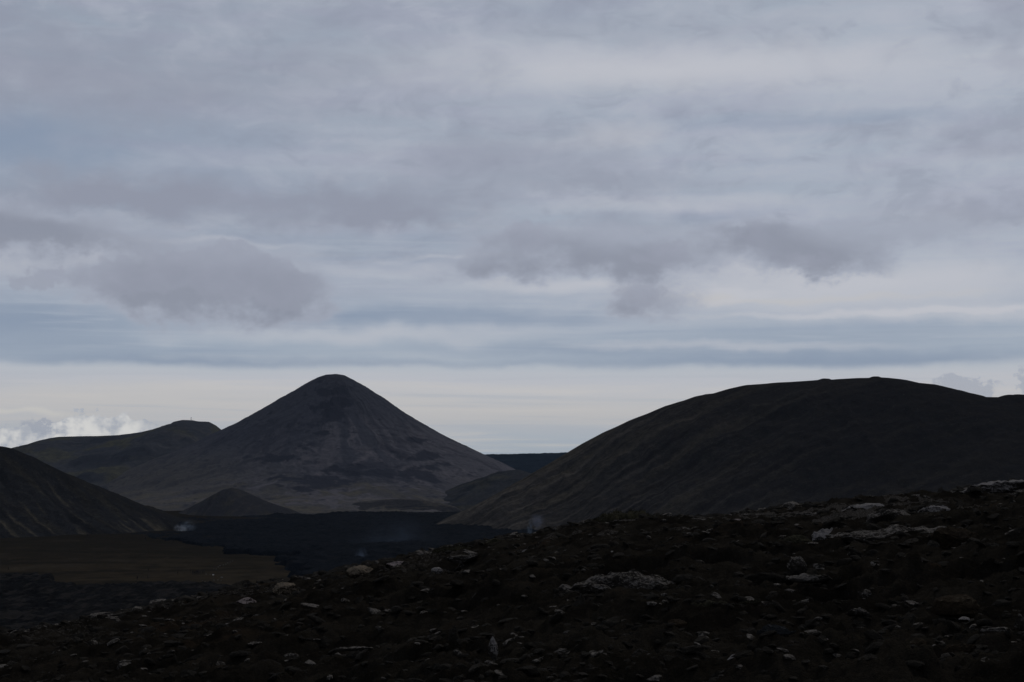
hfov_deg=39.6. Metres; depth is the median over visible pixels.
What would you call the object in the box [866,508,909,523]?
boulder
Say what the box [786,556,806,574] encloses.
stone
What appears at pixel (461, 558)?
boulder
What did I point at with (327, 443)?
mountain
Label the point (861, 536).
boulder
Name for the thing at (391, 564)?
stone
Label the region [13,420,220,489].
distant hill
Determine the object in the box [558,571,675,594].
boulder
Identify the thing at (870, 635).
rubble
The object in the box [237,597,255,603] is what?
stone
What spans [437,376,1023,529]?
long hill
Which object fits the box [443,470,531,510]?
saddle rise
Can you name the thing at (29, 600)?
lava flow
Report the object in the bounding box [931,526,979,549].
rock
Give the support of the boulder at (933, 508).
on the scree slope
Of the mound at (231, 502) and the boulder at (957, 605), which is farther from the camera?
the mound at (231, 502)
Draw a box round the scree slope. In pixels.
[0,489,1023,681]
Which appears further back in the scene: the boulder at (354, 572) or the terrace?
the terrace
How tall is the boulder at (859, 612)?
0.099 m
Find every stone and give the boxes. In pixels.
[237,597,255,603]
[386,561,402,566]
[417,551,430,554]
[431,567,442,573]
[488,636,497,659]
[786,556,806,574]
[959,617,969,622]
[1014,614,1023,630]
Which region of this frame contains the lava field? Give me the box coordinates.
[131,511,536,577]
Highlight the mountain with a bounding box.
[107,374,514,513]
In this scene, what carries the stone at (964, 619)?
on the scree slope
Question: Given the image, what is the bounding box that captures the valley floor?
[0,511,290,596]
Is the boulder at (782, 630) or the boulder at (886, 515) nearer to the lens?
the boulder at (782, 630)
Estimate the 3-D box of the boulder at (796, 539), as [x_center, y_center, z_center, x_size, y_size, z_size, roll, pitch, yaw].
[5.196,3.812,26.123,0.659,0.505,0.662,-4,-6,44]
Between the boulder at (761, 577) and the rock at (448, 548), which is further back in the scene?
the rock at (448, 548)
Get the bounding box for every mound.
[179,488,300,515]
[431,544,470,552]
[589,507,660,522]
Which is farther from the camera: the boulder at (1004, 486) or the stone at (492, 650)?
the boulder at (1004, 486)
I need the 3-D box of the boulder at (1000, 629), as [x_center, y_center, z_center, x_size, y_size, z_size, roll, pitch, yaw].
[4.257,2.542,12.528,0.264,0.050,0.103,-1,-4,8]
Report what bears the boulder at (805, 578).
on the scree slope
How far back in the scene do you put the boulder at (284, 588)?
45.91 m
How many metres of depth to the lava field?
854.99 m
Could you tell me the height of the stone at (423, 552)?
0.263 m
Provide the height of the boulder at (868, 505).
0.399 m
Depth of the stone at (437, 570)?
39.55 m
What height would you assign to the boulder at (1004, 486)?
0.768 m
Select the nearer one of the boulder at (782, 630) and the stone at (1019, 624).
the stone at (1019, 624)
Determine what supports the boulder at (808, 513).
on the scree slope
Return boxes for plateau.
[484,452,566,472]
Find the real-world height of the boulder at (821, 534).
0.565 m
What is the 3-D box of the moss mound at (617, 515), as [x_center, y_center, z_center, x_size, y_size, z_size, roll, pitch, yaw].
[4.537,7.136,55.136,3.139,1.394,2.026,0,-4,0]
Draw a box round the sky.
[0,0,1023,453]
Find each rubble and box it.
[0,478,1023,681]
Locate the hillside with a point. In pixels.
(38, 498)
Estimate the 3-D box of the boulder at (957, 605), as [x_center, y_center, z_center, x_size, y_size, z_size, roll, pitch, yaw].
[4.401,2.634,14.101,0.296,0.245,0.437,4,-6,-43]
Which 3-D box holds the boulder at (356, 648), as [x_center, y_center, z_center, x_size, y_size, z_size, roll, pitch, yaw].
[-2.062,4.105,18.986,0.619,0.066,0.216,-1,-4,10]
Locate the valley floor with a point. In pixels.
(84, 559)
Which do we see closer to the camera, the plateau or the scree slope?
the scree slope
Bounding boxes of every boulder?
[272,582,298,594]
[335,646,372,650]
[346,565,372,578]
[444,554,477,562]
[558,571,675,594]
[744,572,793,584]
[756,624,794,635]
[776,535,811,543]
[786,573,832,582]
[795,512,816,515]
[812,528,832,541]
[825,524,945,543]
[842,503,883,511]
[845,607,869,616]
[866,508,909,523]
[918,505,949,512]
[930,594,979,618]
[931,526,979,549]
[962,479,1023,493]
[980,627,1010,632]
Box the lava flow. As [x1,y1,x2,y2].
[0,572,231,629]
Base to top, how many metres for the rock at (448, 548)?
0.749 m
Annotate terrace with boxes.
[352,498,461,511]
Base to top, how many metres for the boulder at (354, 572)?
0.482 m
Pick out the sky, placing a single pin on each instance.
(520, 226)
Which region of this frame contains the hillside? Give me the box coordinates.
[0,446,199,537]

